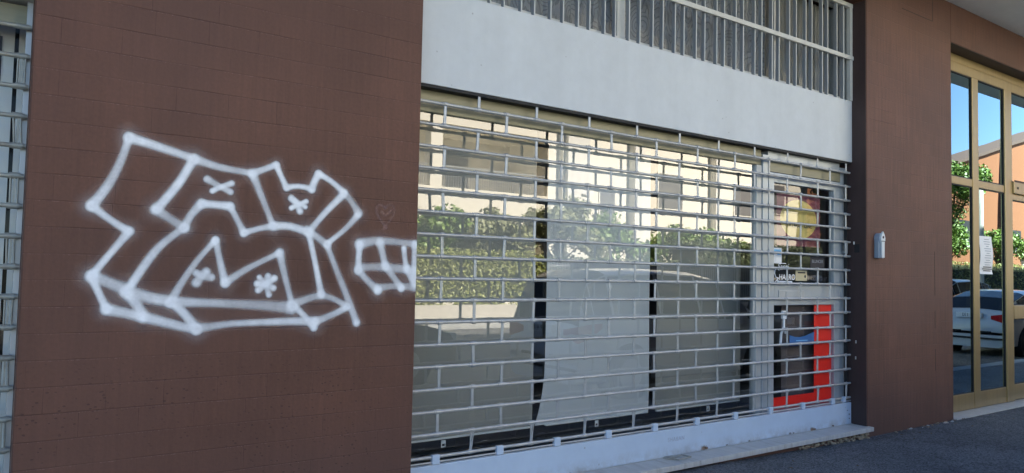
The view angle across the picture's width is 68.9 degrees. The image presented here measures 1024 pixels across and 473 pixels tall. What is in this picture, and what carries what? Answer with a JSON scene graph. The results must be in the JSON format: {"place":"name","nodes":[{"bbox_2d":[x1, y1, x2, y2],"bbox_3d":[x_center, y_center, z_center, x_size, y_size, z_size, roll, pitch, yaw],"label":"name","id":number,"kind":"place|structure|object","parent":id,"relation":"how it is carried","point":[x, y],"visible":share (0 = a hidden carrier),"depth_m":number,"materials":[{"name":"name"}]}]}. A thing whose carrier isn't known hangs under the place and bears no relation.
{"place":"outdoors","nodes":[
{"label":"outdoors","id":0,"kind":"place"},
{"bbox_2d":[663,454,691,459],"bbox_3d":[1.265,1.692,5.716,0.230,0.012,0.126,3,-3,-35],"label":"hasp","id":1,"kind":"object","parent":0,"point":[671,457],"visible":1,"depth_m":5.71,"materials":[{"name":"metal"}]},
{"bbox_2d":[667,406,1023,472],"bbox_3d":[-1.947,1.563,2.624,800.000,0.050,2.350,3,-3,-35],"label":"pavement","id":2,"kind":"structure","parent":0,"point":[991,443],"depth_m":6.43,"materials":[{"name":"grey asphalt"}]},
{"bbox_2d":[0,1,33,472],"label":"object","id":3,"kind":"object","parent":2,"relation":"on","point":[13,40],"depth_m":3.63,"materials":[{"name":"white paint"}]},
{"bbox_2d":[0,20,31,453],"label":"roller shutter","id":4,"kind":"object","parent":3,"relation":"attached to","point":[9,204],"visible":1,"depth_m":3.36,"materials":[{"name":"metal"}]},
{"bbox_2d":[0,0,33,5],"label":"shutter housing","id":5,"kind":"object","parent":3,"relation":"attached to","point":[22,2],"visible":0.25,"depth_m":3.44,"materials":[{"name":"white paint"}]},
{"bbox_2d":[9,0,422,472],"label":"brown wall","id":6,"kind":"structure","parent":2,"relation":"on","point":[218,257],"depth_m":3.73,"materials":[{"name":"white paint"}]},
{"bbox_2d":[411,131,825,466],"bbox_3d":[-0.300,0.237,8.148,5.030,3.180,5.250,3,-3,-35],"label":"shop room","id":7,"kind":"object","parent":2,"relation":"on","point":[459,444],"visible":0.02,"depth_m":7.95,"materials":[{"name":"brown tile"}]},
{"bbox_2d":[411,113,536,447],"bbox_3d":[-0.355,-0.016,5.125,1.303,2.868,0.029,3,-3,-35],"label":"panel blind","id":8,"kind":"object","parent":7,"relation":"hanging from","point":[434,311],"visible":0.53,"depth_m":5.18,"materials":[{"name":"fabric"}]},
{"bbox_2d":[535,133,650,426],"bbox_3d":[0.671,0.040,5.853,1.168,2.868,0.029,3,-3,-35],"label":"panel blind","id":9,"kind":"object","parent":7,"relation":"hanging from","point":[570,309],"visible":0.75,"depth_m":5.84,"materials":[{"name":"fabric"}]},
{"bbox_2d":[655,150,740,411],"bbox_3d":[1.661,0.095,6.555,1.097,2.868,0.029,3,-3,-35],"label":"panel blind","id":10,"kind":"object","parent":7,"relation":"hanging from","point":[680,290],"visible":0.69,"depth_m":6.52,"materials":[{"name":"fabric"}]},
{"bbox_2d":[579,423,873,472],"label":"marble sill","id":11,"kind":"structure","parent":2,"relation":"on","point":[833,435],"depth_m":6.13,"materials":[{"name":"grey stone"}]},
{"bbox_2d":[420,89,761,415],"bbox_3d":[0.717,0.381,5.576,3.597,2.593,0.070,3,-3,-35],"label":"shopfront","id":12,"kind":"object","parent":11,"relation":"on","point":[755,258],"visible":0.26,"depth_m":5.80,"materials":[{"name":"grey metal"}]},
{"bbox_2d":[421,0,851,165],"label":"fascia panel","id":13,"kind":"structure","parent":12,"relation":"attached to","point":[475,49],"depth_m":5.53,"materials":[{"name":"grey paint"}]},
{"bbox_2d":[411,96,850,472],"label":"roller shutter","id":14,"kind":"object","parent":11,"relation":"on","point":[608,449],"visible":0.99,"depth_m":5.53,"materials":[{"name":"grey metal"}]},
{"bbox_2d":[761,151,847,414],"bbox_3d":[2.740,0.491,6.982,1.331,2.593,0.147,3,-3,-35],"label":"shop door","id":15,"kind":"structure","parent":11,"relation":"on","point":[796,336],"depth_m":7.00,"materials":[{"name":"metal"}]},
{"bbox_2d":[767,172,839,412],"bbox_3d":[2.720,0.589,6.968,1.128,2.290,0.056,3,-3,-35],"label":"door leaf","id":16,"kind":"structure","parent":15,"relation":"in","point":[834,191],"depth_m":7.08,"materials":[{"name":"metal"}]},
{"bbox_2d":[825,0,952,436],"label":"brown wall","id":17,"kind":"structure","parent":2,"relation":"on","point":[899,316],"depth_m":7.58,"materials":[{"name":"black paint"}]},
{"bbox_2d":[874,231,884,257],"bbox_3d":[3.594,0.081,7.277,0.108,0.260,0.067,3,-3,-35],"label":"key box","id":18,"kind":"object","parent":17,"relation":"attached to","point":[879,245],"visible":1,"depth_m":7.25,"materials":[{"name":"grey metal"}]},
{"bbox_2d":[953,398,1023,419],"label":"marble threshold","id":19,"kind":"object","parent":2,"relation":"on","point":[979,411],"visible":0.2,"depth_m":8.74,"materials":[{"name":"white stone"}]},
{"bbox_2d":[951,53,1023,411],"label":"entrance door","id":20,"kind":"structure","parent":19,"relation":"on","point":[987,134],"depth_m":9.12,"materials":[{"name":"brown metal"}]},
{"bbox_2d":[979,236,992,273],"bbox_3d":[5.762,0.227,9.053,0.345,0.460,0.031,3,-3,-35],"label":"paper notice","id":21,"kind":"object","parent":20,"relation":"attached to","point":[986,254],"visible":1,"depth_m":9.03,"materials":[{"name":"white paper"}]},
{"bbox_2d":[1012,182,1023,398],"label":"door leaf","id":22,"kind":"structure","parent":20,"relation":"in","point":[1017,195],"depth_m":9.54,"materials":[{"name":"brown metal"}]},
{"bbox_3d":[13.128,0.205,14.351,6.000,4.720,0.420,3,-3,-35],"label":"brown wall","id":23,"kind":"object","parent":2,"relation":"on","visible":0},
{"bbox_2d":[950,3,1023,80],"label":"brown lintel","id":24,"kind":"structure","parent":23,"relation":"attached to","point":[981,40],"depth_m":8.88,"materials":[{"name":"paint"}]},
{"label":"ground","id":25,"kind":"structure","parent":0,"visible":0},
{"bbox_3d":[33.821,-6.334,36.728,53.000,20.600,11.450,3,-3,-35],"label":"apartment tower","id":26,"kind":"object","parent":25,"relation":"on","visible":0},
{"bbox_2d":[946,0,1023,36],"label":"storeys","id":27,"kind":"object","parent":26,"relation":"attached to","point":[1008,15],"depth_m":8.59,"materials":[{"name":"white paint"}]},
{"bbox_2d":[806,0,861,9],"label":"brown lintel","id":28,"kind":"structure","parent":27,"relation":"attached to","point":[830,8],"depth_m":7.41,"materials":[{"name":"brown"}]},
{"bbox_2d":[479,0,845,99],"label":"clerestory window","id":29,"kind":"structure","parent":28,"relation":"attached to","point":[541,7],"depth_m":6.51,"materials":[{"name":"white paint"}]},
{"bbox_2d":[487,0,853,100],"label":"window grille","id":30,"kind":"object","parent":29,"relation":"attached to","point":[759,27],"depth_m":6.60,"materials":[{"name":"grey metal"}]}
]}

